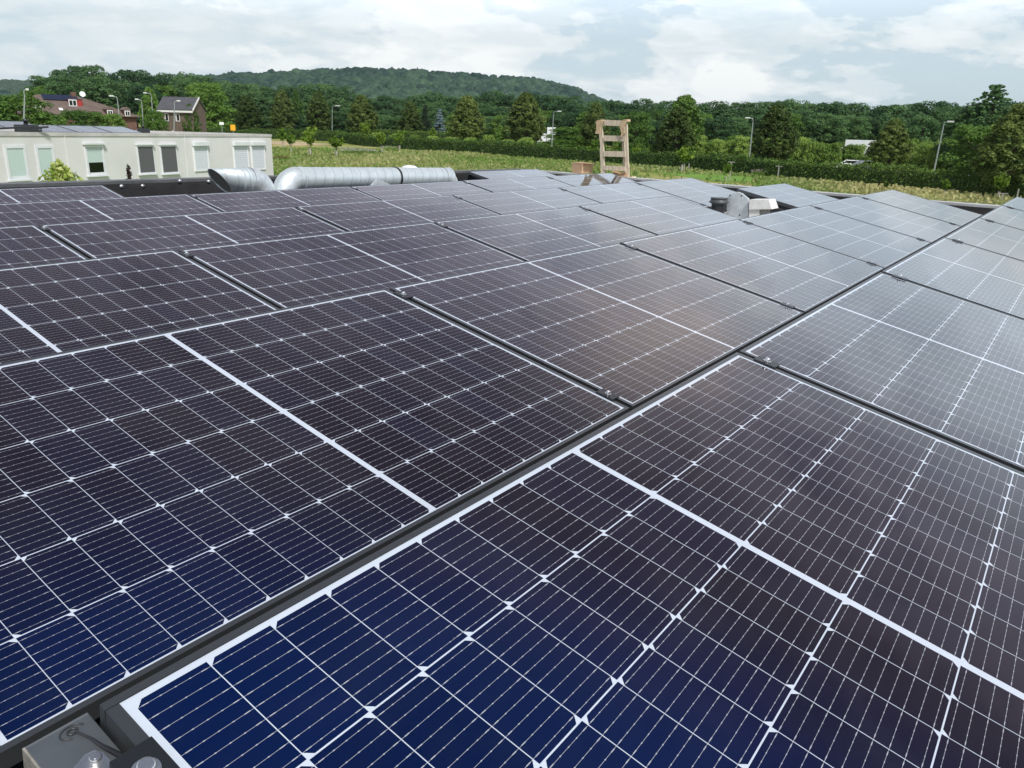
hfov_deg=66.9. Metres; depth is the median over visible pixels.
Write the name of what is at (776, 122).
lime tree
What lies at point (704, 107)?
woodland tree
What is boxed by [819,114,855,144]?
woodland tree
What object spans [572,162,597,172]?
cardboard box
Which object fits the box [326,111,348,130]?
woodland tree
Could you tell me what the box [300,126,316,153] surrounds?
sapling
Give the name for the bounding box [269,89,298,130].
lime tree
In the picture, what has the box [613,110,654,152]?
broadleaf tree
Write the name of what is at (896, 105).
woodland tree
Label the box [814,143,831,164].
shrub
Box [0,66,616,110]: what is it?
hill woodland
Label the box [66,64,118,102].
woodland tree
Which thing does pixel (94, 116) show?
broadleaf tree
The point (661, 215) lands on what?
solar panel
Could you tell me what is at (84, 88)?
woodland tree
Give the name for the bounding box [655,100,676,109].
woodland tree
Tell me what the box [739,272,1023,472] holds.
solar panel
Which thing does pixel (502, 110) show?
woodland tree
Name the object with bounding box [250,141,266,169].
shuttered window
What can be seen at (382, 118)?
woodland tree
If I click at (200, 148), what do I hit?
shuttered window
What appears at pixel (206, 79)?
woodland tree
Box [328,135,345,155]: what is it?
sapling
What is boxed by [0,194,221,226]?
solar panel
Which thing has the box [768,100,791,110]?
woodland tree
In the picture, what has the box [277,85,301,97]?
woodland tree
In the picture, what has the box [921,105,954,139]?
woodland tree
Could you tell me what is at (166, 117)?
window
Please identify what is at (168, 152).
window
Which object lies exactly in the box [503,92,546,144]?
lime tree
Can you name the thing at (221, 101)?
broadleaf tree
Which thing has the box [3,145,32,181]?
window
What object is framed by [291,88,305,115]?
broadleaf tree
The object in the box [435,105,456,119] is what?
woodland tree
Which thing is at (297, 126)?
woodland tree
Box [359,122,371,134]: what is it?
sapling
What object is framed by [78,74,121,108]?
woodland tree
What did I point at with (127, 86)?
woodland tree
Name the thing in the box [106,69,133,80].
woodland tree
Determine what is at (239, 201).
solar panel
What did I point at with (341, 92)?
woodland tree
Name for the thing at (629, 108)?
woodland tree
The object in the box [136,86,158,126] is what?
broadleaf tree
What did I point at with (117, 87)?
woodland tree
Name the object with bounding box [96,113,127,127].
broadleaf tree
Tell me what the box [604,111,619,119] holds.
woodland tree
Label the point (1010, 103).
woodland tree
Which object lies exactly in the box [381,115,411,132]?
woodland tree
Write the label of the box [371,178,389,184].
steel bracket
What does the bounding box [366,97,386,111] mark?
woodland tree
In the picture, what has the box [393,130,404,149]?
sapling
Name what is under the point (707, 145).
shrub
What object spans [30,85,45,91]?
broadleaf tree
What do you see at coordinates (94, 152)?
window
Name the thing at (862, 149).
shrub
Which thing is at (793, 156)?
shrub
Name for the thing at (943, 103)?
woodland tree
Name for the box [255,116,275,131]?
woodland tree
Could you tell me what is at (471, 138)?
shrub
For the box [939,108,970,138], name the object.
woodland tree
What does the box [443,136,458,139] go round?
shrub
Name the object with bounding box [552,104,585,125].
woodland tree
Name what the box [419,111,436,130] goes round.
woodland tree
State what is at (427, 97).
woodland tree
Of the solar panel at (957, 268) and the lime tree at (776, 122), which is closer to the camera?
the solar panel at (957, 268)
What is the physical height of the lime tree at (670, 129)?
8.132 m
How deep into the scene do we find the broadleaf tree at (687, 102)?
122.53 m
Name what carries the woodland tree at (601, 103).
on the ground at (652, 175)
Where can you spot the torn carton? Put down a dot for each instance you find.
(622, 174)
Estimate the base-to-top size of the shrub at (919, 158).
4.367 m
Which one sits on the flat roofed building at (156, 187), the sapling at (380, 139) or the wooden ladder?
the wooden ladder
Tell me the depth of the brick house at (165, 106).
131.57 m
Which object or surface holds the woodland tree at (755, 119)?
on the ground at (652, 175)
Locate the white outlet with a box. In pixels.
[749,199,777,216]
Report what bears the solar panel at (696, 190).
on the flat roofed building at (156, 187)
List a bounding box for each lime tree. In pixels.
[206,99,229,130]
[234,95,264,130]
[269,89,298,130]
[305,91,332,132]
[344,94,380,134]
[396,101,424,134]
[447,95,487,141]
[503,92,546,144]
[579,103,610,148]
[654,106,694,153]
[747,104,799,161]
[864,118,916,171]
[968,103,1023,191]
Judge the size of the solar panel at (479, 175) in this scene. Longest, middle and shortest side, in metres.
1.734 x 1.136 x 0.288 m
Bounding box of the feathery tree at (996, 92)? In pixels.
[945,84,1012,154]
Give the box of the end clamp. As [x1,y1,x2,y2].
[109,736,179,767]
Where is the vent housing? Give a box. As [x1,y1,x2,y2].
[726,192,749,218]
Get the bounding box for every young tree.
[38,158,83,181]
[126,164,131,178]
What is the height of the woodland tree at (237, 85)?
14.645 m
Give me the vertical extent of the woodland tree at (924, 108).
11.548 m
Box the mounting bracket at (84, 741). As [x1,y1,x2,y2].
[22,713,122,767]
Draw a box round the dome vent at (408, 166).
[402,165,416,167]
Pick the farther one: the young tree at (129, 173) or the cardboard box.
the young tree at (129, 173)
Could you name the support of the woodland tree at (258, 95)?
on the ground at (652, 175)
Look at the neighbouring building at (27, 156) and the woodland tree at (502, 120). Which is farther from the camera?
the woodland tree at (502, 120)
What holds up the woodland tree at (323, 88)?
on the ground at (652, 175)
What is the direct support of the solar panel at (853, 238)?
on the flat roofed building at (156, 187)
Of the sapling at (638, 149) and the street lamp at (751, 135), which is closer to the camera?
the street lamp at (751, 135)
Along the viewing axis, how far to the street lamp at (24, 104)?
68.01 m
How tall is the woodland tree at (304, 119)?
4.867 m
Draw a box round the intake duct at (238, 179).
[208,167,275,192]
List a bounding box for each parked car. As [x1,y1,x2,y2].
[837,160,858,167]
[851,160,871,169]
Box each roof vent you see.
[14,119,38,131]
[137,125,149,132]
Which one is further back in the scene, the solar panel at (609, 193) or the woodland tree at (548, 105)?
the woodland tree at (548, 105)
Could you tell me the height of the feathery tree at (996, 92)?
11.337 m
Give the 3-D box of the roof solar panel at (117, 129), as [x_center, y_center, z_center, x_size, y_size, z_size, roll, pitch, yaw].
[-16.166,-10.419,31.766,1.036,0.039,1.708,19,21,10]
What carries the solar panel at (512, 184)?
on the flat roofed building at (156, 187)
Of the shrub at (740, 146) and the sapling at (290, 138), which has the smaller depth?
the sapling at (290, 138)
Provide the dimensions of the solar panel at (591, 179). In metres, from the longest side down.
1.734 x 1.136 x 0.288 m
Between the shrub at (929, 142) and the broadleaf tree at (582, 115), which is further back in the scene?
the broadleaf tree at (582, 115)
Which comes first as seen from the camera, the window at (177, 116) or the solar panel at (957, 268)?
the solar panel at (957, 268)
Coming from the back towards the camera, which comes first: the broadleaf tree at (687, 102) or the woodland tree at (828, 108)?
the woodland tree at (828, 108)
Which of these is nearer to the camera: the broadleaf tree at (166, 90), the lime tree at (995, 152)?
the lime tree at (995, 152)
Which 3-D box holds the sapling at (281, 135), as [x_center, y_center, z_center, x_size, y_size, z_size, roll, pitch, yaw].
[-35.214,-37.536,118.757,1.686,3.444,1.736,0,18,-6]
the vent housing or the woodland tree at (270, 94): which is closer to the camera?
the vent housing
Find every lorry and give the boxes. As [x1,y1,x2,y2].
[537,127,555,141]
[833,140,875,159]
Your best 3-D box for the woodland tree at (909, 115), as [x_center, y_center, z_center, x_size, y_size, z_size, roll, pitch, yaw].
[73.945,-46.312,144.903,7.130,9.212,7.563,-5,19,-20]
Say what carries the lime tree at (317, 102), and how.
on the ground at (652, 175)
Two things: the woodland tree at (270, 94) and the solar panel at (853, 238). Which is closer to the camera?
the solar panel at (853, 238)
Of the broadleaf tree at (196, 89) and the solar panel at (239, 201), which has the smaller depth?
the solar panel at (239, 201)
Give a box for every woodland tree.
[19,75,50,91]
[43,74,88,98]
[47,69,76,92]
[62,65,87,78]
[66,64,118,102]
[76,80,99,101]
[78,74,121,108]
[93,81,130,110]
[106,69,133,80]
[115,69,155,102]
[116,80,144,127]
[120,84,162,123]
[151,72,179,96]
[168,71,202,85]
[169,78,194,96]
[191,75,212,86]
[211,80,237,107]
[216,87,248,118]
[228,82,254,117]
[230,91,271,121]
[243,83,274,97]
[255,97,274,122]
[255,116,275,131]
[263,88,289,104]
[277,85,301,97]
[286,115,307,130]
[290,98,308,113]
[295,116,323,132]
[296,83,317,99]
[301,95,332,116]
[311,84,336,98]
[321,97,351,128]
[323,86,358,110]
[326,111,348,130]
[338,116,361,131]
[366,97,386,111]
[374,95,403,115]
[376,109,396,128]
[377,115,394,130]
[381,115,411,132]
[385,106,404,129]
[389,98,406,107]
[397,94,422,113]
[414,91,452,108]
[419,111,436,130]
[421,101,448,127]
[429,118,449,130]
[434,96,457,114]
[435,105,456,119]
[447,98,459,106]
[472,95,486,108]
[472,116,498,137]
[476,90,511,113]
[476,103,492,125]
[483,106,510,132]
[491,94,515,119]
[499,112,512,135]
[532,94,557,110]
[541,95,561,108]
[543,112,568,139]
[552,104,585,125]
[553,95,585,111]
[559,111,583,138]
[570,101,594,138]
[590,116,615,145]
[593,100,607,106]
[602,100,628,114]
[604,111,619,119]
[606,126,618,146]
[614,103,645,115]
[630,98,653,111]
[631,118,660,146]
[646,102,666,120]
[647,121,662,144]
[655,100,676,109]
[658,109,671,121]
[697,100,736,134]
[697,115,739,140]
[709,105,753,127]
[724,117,753,137]
[729,101,758,114]
[734,107,768,134]
[739,115,768,137]
[753,101,774,114]
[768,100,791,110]
[779,98,825,130]
[784,109,820,141]
[799,112,838,143]
[811,101,848,141]
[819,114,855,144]
[834,114,874,143]
[837,102,871,134]
[854,105,892,135]
[862,115,884,139]
[869,105,903,136]
[872,104,913,123]
[872,113,907,139]
[900,111,926,138]
[901,100,957,125]
[904,115,944,144]
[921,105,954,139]
[927,101,960,135]
[930,102,1020,173]
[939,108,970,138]
[984,101,1023,117]
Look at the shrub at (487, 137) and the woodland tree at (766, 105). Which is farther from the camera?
the woodland tree at (766, 105)
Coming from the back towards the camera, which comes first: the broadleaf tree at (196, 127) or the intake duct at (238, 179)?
the broadleaf tree at (196, 127)
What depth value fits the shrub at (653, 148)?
128.32 m
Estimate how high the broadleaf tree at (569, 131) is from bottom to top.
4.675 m
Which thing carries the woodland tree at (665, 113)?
on the ground at (652, 175)
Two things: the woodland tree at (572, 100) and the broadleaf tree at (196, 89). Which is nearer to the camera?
the broadleaf tree at (196, 89)
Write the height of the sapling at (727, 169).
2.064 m
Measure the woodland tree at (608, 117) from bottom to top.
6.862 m
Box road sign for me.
[230,125,235,132]
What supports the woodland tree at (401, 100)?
on the ground at (652, 175)
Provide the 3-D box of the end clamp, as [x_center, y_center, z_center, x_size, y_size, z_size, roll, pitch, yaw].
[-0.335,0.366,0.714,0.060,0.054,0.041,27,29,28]
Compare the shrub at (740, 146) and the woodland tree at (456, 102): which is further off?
the woodland tree at (456, 102)
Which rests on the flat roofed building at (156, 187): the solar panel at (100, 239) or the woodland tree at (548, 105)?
the solar panel at (100, 239)
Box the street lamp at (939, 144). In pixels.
[934,121,953,170]
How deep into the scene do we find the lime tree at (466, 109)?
151.57 m
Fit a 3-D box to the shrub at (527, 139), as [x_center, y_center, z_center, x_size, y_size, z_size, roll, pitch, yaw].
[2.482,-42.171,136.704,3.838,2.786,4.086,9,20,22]
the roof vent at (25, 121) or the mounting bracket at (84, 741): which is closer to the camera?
the mounting bracket at (84, 741)
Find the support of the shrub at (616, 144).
on the ground at (652, 175)
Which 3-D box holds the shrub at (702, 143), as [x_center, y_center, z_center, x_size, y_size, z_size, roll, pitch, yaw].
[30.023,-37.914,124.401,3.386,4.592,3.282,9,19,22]
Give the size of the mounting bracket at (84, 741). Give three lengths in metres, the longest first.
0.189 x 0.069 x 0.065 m
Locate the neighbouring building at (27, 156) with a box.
[0,129,273,182]
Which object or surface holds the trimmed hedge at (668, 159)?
on the ground at (652, 175)
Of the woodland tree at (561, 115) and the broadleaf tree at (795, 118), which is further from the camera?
the woodland tree at (561, 115)
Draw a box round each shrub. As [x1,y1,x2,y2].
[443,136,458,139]
[464,137,476,140]
[483,135,495,144]
[517,137,533,146]
[573,138,585,147]
[611,141,621,150]
[648,144,659,152]
[689,133,707,156]
[699,142,713,157]
[707,138,728,158]
[723,139,735,156]
[724,134,738,141]
[731,135,751,157]
[784,139,798,162]
[793,136,811,161]
[801,140,819,163]
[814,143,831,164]
[826,142,842,163]
[840,144,863,160]
[860,144,867,160]
[904,137,920,144]
[908,142,934,169]
[909,141,917,154]
[921,140,933,149]
[923,146,945,170]
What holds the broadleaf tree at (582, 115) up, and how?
on the ground at (652, 175)
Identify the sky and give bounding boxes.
[0,0,1023,111]
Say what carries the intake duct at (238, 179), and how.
attached to the ventilation duct at (300, 177)
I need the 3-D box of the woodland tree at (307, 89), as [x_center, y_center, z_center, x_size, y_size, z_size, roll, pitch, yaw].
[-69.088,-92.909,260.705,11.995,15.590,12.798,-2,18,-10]
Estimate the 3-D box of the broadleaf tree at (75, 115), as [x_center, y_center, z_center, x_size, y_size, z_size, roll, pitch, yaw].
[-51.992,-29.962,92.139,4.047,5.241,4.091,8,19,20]
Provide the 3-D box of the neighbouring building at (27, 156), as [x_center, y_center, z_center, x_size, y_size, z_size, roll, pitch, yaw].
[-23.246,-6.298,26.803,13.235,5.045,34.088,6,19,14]
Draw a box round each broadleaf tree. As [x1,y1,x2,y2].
[0,94,66,124]
[17,90,56,114]
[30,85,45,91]
[60,109,87,125]
[76,110,109,125]
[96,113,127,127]
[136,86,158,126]
[140,110,169,130]
[147,84,178,107]
[182,103,201,131]
[184,81,237,130]
[204,90,231,112]
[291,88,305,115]
[443,113,463,135]
[488,115,506,135]
[493,125,508,142]
[533,114,554,140]
[539,110,558,123]
[543,126,585,149]
[574,111,588,138]
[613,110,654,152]
[647,110,664,133]
[660,94,706,149]
[702,113,718,134]
[771,113,807,139]
[936,124,1004,175]
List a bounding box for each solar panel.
[0,121,32,126]
[0,185,123,203]
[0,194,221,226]
[0,225,88,268]
[0,249,278,363]
[0,288,628,767]
[39,125,77,132]
[39,207,345,258]
[57,125,111,132]
[93,126,141,132]
[100,352,1023,767]
[179,222,523,308]
[189,186,379,211]
[295,195,499,230]
[350,181,489,199]
[389,243,803,411]
[434,206,655,260]
[452,188,600,214]
[463,176,572,191]
[466,169,555,179]
[546,173,635,185]
[559,182,708,207]
[579,196,739,234]
[620,219,884,314]
[635,178,735,208]
[725,183,839,209]
[738,205,930,269]
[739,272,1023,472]
[810,196,960,243]
[859,190,981,226]
[882,237,1023,319]
[945,218,1023,260]
[979,205,1023,229]
[1003,197,1023,210]
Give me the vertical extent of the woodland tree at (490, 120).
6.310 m
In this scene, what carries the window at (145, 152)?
in the neighbouring building at (27, 156)
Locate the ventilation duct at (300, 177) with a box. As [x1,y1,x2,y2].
[274,166,457,189]
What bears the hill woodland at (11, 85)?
on the far hill
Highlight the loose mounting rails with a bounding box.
[0,124,48,128]
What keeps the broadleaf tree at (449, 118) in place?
on the ground at (652, 175)
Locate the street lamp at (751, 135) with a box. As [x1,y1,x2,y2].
[745,117,752,156]
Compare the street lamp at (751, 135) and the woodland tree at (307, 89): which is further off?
the woodland tree at (307, 89)
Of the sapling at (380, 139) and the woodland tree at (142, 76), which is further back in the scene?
the woodland tree at (142, 76)
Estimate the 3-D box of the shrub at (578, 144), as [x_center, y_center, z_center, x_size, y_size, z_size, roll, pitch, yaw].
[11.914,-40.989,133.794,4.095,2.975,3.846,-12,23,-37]
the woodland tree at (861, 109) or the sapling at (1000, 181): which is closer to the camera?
the sapling at (1000, 181)
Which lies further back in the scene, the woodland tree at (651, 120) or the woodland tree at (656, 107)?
the woodland tree at (656, 107)
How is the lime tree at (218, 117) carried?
on the ground at (652, 175)
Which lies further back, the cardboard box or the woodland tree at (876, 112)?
the woodland tree at (876, 112)
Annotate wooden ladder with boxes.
[595,119,635,177]
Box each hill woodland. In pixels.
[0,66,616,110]
[0,79,38,91]
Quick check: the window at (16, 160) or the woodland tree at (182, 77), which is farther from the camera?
the woodland tree at (182, 77)
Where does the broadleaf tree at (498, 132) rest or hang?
on the ground at (652, 175)
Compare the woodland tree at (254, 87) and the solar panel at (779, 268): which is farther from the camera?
the woodland tree at (254, 87)
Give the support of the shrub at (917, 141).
on the ground at (652, 175)
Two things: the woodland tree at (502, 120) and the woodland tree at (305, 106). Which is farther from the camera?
the woodland tree at (305, 106)
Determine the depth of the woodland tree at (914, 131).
133.18 m
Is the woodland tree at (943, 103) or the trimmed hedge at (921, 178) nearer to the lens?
the trimmed hedge at (921, 178)
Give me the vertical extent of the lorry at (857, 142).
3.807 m
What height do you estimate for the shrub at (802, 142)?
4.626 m
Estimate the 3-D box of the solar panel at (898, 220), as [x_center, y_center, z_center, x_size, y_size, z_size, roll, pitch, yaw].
[3.485,-1.473,7.354,1.136,0.302,1.754,27,29,28]
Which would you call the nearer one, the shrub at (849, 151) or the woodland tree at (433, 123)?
the shrub at (849, 151)
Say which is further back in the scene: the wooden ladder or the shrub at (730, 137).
the shrub at (730, 137)
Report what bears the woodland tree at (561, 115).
on the ground at (652, 175)
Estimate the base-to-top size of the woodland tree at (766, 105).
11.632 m
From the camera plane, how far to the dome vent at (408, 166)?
10.07 m
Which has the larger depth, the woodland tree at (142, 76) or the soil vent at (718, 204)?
the woodland tree at (142, 76)
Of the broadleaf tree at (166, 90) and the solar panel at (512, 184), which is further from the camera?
the broadleaf tree at (166, 90)
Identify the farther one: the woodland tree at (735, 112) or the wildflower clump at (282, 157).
the woodland tree at (735, 112)
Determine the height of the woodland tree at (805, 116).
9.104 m
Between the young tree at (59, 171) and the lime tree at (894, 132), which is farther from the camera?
the lime tree at (894, 132)
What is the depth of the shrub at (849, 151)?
114.74 m
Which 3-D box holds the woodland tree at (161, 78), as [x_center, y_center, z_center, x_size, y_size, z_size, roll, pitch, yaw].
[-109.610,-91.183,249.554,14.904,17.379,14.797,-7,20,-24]
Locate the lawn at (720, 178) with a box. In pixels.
[647,167,768,181]
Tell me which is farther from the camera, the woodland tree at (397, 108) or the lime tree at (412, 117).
the woodland tree at (397, 108)
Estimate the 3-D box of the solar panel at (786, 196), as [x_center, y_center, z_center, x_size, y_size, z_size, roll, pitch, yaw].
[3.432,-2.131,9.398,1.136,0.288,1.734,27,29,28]
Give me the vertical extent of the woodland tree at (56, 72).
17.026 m
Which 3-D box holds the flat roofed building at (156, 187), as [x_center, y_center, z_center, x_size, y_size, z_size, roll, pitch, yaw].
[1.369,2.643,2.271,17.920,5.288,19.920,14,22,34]
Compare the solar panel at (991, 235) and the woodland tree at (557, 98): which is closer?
the solar panel at (991, 235)
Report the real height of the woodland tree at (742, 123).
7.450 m
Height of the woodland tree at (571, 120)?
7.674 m
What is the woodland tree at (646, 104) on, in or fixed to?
on the ground at (652, 175)
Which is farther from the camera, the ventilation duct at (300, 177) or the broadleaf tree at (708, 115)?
the broadleaf tree at (708, 115)
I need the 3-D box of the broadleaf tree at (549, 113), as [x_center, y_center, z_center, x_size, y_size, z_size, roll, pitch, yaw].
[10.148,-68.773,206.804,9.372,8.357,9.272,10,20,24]
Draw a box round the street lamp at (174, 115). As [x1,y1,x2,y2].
[173,100,179,130]
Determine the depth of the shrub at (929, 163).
103.26 m
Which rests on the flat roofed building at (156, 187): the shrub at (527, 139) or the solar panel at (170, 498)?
the solar panel at (170, 498)
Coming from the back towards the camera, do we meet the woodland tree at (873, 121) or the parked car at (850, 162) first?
the woodland tree at (873, 121)
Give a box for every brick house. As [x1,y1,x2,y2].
[15,91,139,129]
[156,96,206,131]
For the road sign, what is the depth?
105.99 m
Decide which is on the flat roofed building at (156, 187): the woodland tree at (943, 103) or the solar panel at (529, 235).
the solar panel at (529, 235)
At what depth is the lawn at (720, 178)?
83.44 m
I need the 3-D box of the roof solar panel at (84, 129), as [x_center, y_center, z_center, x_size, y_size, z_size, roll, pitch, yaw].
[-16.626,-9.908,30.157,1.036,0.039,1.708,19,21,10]
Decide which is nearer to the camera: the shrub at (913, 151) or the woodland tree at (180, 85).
the shrub at (913, 151)
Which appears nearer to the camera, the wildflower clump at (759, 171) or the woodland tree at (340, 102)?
the wildflower clump at (759, 171)
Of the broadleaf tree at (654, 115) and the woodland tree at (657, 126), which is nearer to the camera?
the woodland tree at (657, 126)
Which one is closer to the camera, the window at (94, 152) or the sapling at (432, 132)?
the window at (94, 152)
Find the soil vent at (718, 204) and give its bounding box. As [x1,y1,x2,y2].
[709,197,728,212]
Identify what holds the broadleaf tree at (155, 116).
on the ground at (652, 175)
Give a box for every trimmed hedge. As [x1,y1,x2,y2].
[137,126,772,173]
[345,128,495,143]
[763,157,1023,197]
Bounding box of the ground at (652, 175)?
[138,123,1023,202]
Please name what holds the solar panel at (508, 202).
on the flat roofed building at (156, 187)
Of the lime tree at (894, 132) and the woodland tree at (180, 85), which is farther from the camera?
the woodland tree at (180, 85)
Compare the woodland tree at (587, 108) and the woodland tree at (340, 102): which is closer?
the woodland tree at (587, 108)
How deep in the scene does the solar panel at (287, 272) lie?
3.85 m
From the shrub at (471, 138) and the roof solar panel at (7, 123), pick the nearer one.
the roof solar panel at (7, 123)
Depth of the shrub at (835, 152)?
114.48 m
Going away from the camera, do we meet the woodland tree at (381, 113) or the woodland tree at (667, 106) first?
the woodland tree at (667, 106)
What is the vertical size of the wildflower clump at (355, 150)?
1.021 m
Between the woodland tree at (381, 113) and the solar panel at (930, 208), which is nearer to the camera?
the solar panel at (930, 208)
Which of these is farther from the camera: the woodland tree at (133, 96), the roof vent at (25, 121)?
the woodland tree at (133, 96)
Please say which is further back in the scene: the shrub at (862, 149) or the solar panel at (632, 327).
the shrub at (862, 149)
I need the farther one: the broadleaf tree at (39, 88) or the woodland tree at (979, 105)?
the broadleaf tree at (39, 88)
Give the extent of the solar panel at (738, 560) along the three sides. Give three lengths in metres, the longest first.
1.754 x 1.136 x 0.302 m
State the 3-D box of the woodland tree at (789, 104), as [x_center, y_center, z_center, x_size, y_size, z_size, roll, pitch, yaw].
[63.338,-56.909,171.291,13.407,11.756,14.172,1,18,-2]
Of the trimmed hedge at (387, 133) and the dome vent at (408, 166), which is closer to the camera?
the dome vent at (408, 166)
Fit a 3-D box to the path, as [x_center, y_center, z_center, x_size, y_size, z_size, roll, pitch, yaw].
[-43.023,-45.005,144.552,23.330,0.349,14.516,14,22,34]
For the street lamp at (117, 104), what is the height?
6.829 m
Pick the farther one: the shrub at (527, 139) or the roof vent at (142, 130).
the shrub at (527, 139)
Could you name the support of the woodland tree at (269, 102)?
on the ground at (652, 175)
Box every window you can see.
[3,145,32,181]
[34,145,55,180]
[82,143,109,176]
[135,144,157,175]
[158,144,180,174]
[164,113,168,120]
[175,113,179,121]
[192,141,209,171]
[232,141,249,167]
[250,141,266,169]
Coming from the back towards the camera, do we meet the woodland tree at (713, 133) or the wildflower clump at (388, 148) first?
the woodland tree at (713, 133)
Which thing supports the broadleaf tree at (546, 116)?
on the ground at (652, 175)
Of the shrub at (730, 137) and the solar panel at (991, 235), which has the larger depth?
the shrub at (730, 137)
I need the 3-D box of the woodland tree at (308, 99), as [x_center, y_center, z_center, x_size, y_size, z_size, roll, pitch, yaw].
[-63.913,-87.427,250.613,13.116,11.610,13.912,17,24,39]
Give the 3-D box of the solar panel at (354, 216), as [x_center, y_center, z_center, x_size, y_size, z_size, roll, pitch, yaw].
[-0.707,-1.173,6.088,1.136,0.302,1.754,27,29,28]
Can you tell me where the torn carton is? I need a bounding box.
[613,171,626,176]
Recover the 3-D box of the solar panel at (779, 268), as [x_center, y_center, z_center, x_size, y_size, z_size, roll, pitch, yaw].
[1.433,-0.657,4.670,1.136,0.302,1.754,27,29,28]
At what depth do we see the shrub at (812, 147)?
116.19 m
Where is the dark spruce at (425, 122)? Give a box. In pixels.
[420,105,430,131]
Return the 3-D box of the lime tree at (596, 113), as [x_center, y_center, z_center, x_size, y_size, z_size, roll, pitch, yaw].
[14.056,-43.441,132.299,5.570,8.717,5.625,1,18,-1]
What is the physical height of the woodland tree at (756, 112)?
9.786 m
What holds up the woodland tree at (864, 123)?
on the ground at (652, 175)
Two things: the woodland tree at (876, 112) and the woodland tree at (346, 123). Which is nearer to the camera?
the woodland tree at (876, 112)
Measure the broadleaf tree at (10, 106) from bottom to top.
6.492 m
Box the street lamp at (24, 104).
[23,88,28,118]
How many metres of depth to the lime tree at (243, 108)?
191.90 m
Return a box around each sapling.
[276,127,286,146]
[284,132,296,151]
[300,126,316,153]
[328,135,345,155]
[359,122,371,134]
[375,131,385,150]
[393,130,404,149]
[429,127,436,135]
[587,139,599,148]
[632,145,641,152]
[676,146,695,170]
[723,162,732,179]
[942,178,950,192]
[993,172,1010,196]
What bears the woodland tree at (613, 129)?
on the ground at (652, 175)
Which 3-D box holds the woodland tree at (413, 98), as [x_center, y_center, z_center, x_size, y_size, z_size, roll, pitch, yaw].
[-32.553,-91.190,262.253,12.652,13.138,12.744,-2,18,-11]
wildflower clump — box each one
[273,155,288,159]
[340,148,378,154]
[378,146,398,149]
[751,169,768,175]
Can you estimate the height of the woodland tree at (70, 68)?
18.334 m
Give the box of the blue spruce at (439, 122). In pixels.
[433,108,446,135]
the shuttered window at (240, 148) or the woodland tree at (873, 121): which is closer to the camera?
the shuttered window at (240, 148)
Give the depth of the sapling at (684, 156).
89.08 m
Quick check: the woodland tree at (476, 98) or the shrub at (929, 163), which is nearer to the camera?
the shrub at (929, 163)
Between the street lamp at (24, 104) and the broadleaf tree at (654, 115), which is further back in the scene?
the broadleaf tree at (654, 115)
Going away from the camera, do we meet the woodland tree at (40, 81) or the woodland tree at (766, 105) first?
the woodland tree at (766, 105)
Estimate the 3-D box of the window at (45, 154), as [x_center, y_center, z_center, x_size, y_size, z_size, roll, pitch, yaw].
[-16.304,-7.758,27.183,0.099,1.194,0.888,6,19,14]
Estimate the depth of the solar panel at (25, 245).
3.94 m
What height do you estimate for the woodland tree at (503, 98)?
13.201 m
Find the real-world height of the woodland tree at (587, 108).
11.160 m
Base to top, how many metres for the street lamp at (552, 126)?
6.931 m
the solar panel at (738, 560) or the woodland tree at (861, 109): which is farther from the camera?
the woodland tree at (861, 109)
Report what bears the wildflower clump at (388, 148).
on the ground at (652, 175)
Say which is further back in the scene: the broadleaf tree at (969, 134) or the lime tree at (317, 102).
the lime tree at (317, 102)
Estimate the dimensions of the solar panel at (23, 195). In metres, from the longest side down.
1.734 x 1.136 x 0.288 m
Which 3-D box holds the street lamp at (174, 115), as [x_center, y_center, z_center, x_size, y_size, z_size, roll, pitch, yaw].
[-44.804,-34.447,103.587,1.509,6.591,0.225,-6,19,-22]
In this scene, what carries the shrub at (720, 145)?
on the ground at (652, 175)
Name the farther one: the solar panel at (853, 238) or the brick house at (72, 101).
the brick house at (72, 101)
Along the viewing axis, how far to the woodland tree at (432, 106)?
231.13 m
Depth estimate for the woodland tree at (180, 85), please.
227.87 m
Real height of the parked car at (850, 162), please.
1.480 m
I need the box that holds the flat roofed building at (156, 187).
[0,169,1000,767]
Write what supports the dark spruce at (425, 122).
on the ground at (652, 175)
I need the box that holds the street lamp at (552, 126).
[551,111,561,145]
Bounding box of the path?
[271,141,330,145]
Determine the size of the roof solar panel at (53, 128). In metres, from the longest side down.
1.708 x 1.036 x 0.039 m
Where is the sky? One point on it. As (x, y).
(874, 53)
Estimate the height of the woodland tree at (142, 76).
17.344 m
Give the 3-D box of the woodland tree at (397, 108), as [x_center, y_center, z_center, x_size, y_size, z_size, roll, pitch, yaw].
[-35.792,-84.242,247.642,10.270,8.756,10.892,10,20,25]
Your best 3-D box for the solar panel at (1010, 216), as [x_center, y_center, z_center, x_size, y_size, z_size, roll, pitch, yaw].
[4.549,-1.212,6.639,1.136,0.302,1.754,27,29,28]
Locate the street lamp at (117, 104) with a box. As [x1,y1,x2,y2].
[109,95,119,122]
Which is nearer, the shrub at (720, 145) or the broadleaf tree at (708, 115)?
the shrub at (720, 145)
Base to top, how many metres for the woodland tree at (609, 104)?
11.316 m
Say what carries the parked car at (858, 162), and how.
on the ground at (652, 175)
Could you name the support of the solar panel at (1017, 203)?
on the flat roofed building at (156, 187)
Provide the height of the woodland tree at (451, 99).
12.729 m
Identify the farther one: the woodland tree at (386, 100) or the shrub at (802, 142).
the woodland tree at (386, 100)
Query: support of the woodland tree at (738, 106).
on the ground at (652, 175)
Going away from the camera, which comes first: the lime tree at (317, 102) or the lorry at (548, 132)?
the lorry at (548, 132)
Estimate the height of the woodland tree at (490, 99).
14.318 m
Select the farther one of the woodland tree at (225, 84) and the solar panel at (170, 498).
the woodland tree at (225, 84)
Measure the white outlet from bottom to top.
0.203 m

